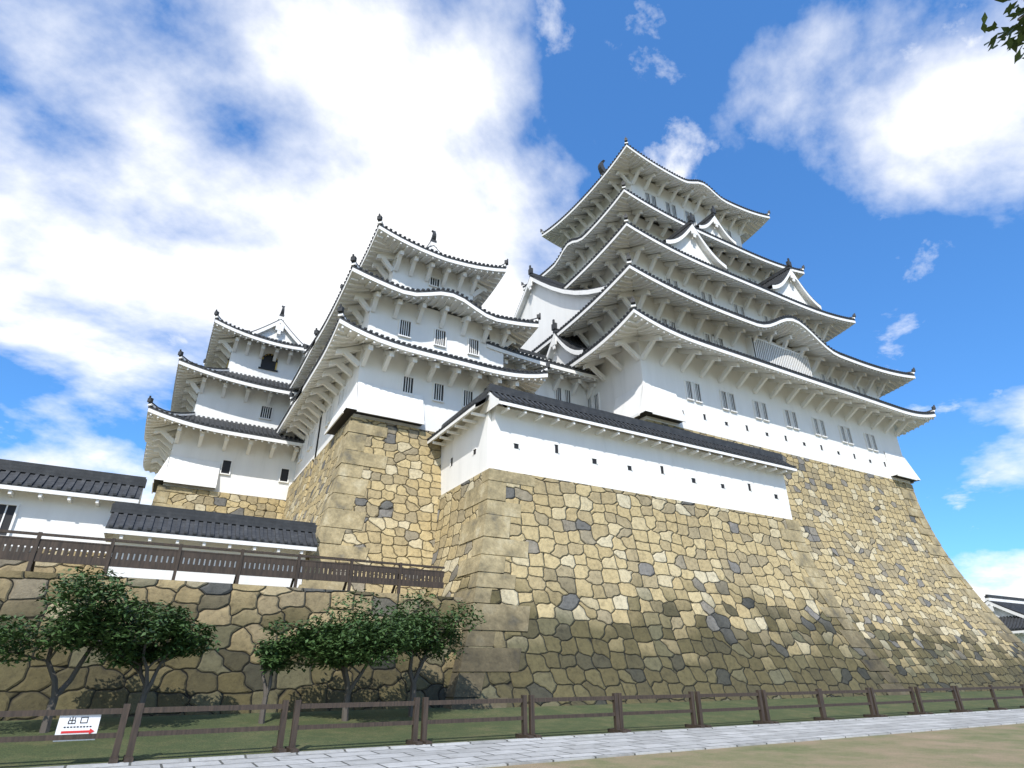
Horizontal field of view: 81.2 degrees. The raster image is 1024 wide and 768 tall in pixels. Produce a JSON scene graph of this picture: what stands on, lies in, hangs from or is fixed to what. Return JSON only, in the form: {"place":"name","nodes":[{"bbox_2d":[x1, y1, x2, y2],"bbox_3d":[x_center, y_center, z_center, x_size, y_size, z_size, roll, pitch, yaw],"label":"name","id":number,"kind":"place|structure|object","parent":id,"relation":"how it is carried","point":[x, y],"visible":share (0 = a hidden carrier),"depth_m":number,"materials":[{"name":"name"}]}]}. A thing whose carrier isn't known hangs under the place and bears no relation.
{"place":"outdoors","nodes":[
{"label":"outdoors","id":0,"kind":"place"},
{"bbox_2d":[0,690,1023,767],"bbox_3d":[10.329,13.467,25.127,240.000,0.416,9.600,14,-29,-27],"label":"bank grass","id":1,"kind":"structure","parent":0,"point":[45,752],"depth_m":15.59,"materials":[{"name":"plant"}]},
{"bbox_2d":[0,565,189,732],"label":"tree","id":2,"kind":"object","parent":1,"relation":"on","point":[93,620],"visible":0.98,"depth_m":13.38,"materials":[{"name":"plant"}]},
{"bbox_2d":[83,604,220,726],"bbox_3d":[-8.813,6.912,14.684,2.932,2.869,2.520,14,-29,-27],"label":"tree","id":3,"kind":"object","parent":1,"relation":"on","point":[185,640],"visible":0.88,"depth_m":14.59,"materials":[{"name":"plant"}]},
{"bbox_2d":[0,546,465,720],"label":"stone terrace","id":4,"kind":"structure","parent":1,"relation":"on","point":[229,671],"depth_m":17.60,"materials":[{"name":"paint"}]},
{"bbox_2d":[0,459,317,587],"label":"terrace walls","id":5,"kind":"structure","parent":4,"relation":"on","point":[43,498],"depth_m":22.93,"materials":[{"name":"paint"}]},
{"bbox_2d":[0,529,444,593],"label":"timber fence","id":6,"kind":"object","parent":4,"relation":"on","point":[112,550],"visible":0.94,"depth_m":19.04,"materials":[{"name":"paint"}]},
{"bbox_2d":[252,617,311,723],"bbox_3d":[-6.110,7.576,15.779,1.546,2.617,1.759,-10,-27,20],"label":"tree","id":7,"kind":"object","parent":1,"relation":"on","point":[272,657],"visible":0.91,"depth_m":15.68,"materials":[{"name":"plant"}]},
{"bbox_2d":[271,589,424,720],"bbox_3d":[-4.596,7.380,16.331,4.483,3.450,3.453,0,-26,0],"label":"tree","id":8,"kind":"object","parent":1,"relation":"on","point":[340,646],"visible":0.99,"depth_m":16.03,"materials":[{"name":"plant"}]},
{"bbox_2d":[391,587,485,716],"bbox_3d":[-2.531,8.013,17.898,3.041,3.661,3.028,14,-29,-27],"label":"tree","id":9,"kind":"object","parent":1,"relation":"on","point":[435,643],"visible":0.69,"depth_m":17.93,"materials":[{"name":"plant"}]},
{"bbox_2d":[0,684,1023,763],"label":"rail fence","id":10,"kind":"object","parent":1,"relation":"on","point":[618,713],"visible":0.98,"depth_m":13.85,"materials":[{"name":"paint"}]},
{"bbox_2d":[53,714,101,741],"bbox_3d":[-7.705,6.052,10.618,0.620,0.500,0.026,14,-29,-27],"label":"exit sign","id":11,"kind":"object","parent":10,"relation":"attached to","point":[76,724],"visible":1,"depth_m":10.60,"materials":[{"name":"paint"}]},
{"bbox_2d":[156,416,1023,707],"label":"stone bases","id":12,"kind":"object","parent":1,"relation":"on","point":[628,592],"visible":0.54,"depth_m":28.91,"materials":[{"name":"stone"}]},
{"bbox_2d":[143,306,308,499],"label":"castle turret","id":13,"kind":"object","parent":12,"relation":"on","point":[214,428],"visible":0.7,"depth_m":41.69,"materials":[{"name":"paint"}]},
{"bbox_2d":[289,213,549,458],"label":"keep","id":14,"kind":"structure","parent":12,"relation":"on","point":[409,326],"depth_m":34.12,"materials":[{"name":"paint"}]},
{"bbox_2d":[276,328,600,479],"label":"connecting galleries","id":15,"kind":"object","parent":12,"relation":"on","point":[303,423],"visible":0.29,"depth_m":39.51,"materials":[{"name":"paint"}]},
{"bbox_2d":[152,421,1023,708],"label":"corner stones","id":16,"kind":"object","parent":12,"relation":"attached to","point":[474,665],"visible":0.36,"depth_m":25.86,"materials":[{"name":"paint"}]},
{"bbox_2d":[427,383,796,519],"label":"forecourt wall","id":17,"kind":"structure","parent":12,"relation":"on","point":[494,426],"depth_m":30.04,"materials":[{"name":"paint"}]},
{"bbox_2d":[514,137,935,483],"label":"keep","id":18,"kind":"structure","parent":12,"relation":"on","point":[656,292],"depth_m":44.81,"materials":[{"name":"paint"}]},
{"bbox_2d":[984,594,1023,642],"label":"building","id":19,"kind":"structure","parent":1,"relation":"on","point":[1008,612],"depth_m":62.63,"materials":[{"name":"paint"}]},
{"bbox_2d":[0,0,1023,601],"label":"sky","id":20,"kind":"structure","parent":0,"point":[165,165],"materials":[{"name":"blue"}]},
{"bbox_2d":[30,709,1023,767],"bbox_3d":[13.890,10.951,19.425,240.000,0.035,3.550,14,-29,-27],"label":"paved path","id":21,"kind":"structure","parent":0,"point":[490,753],"depth_m":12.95,"materials":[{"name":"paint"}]},
{"bbox_2d":[485,723,1023,767],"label":"dirt ground","id":22,"kind":"structure","parent":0,"point":[999,746],"depth_m":11.75,"materials":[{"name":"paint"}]},
{"bbox_2d":[981,0,1023,63],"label":"overhanging branch","id":23,"kind":"object","parent":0,"point":[1013,43],"visible":1,"depth_m":4.91,"materials":[{"name":"plant"}]}
]}

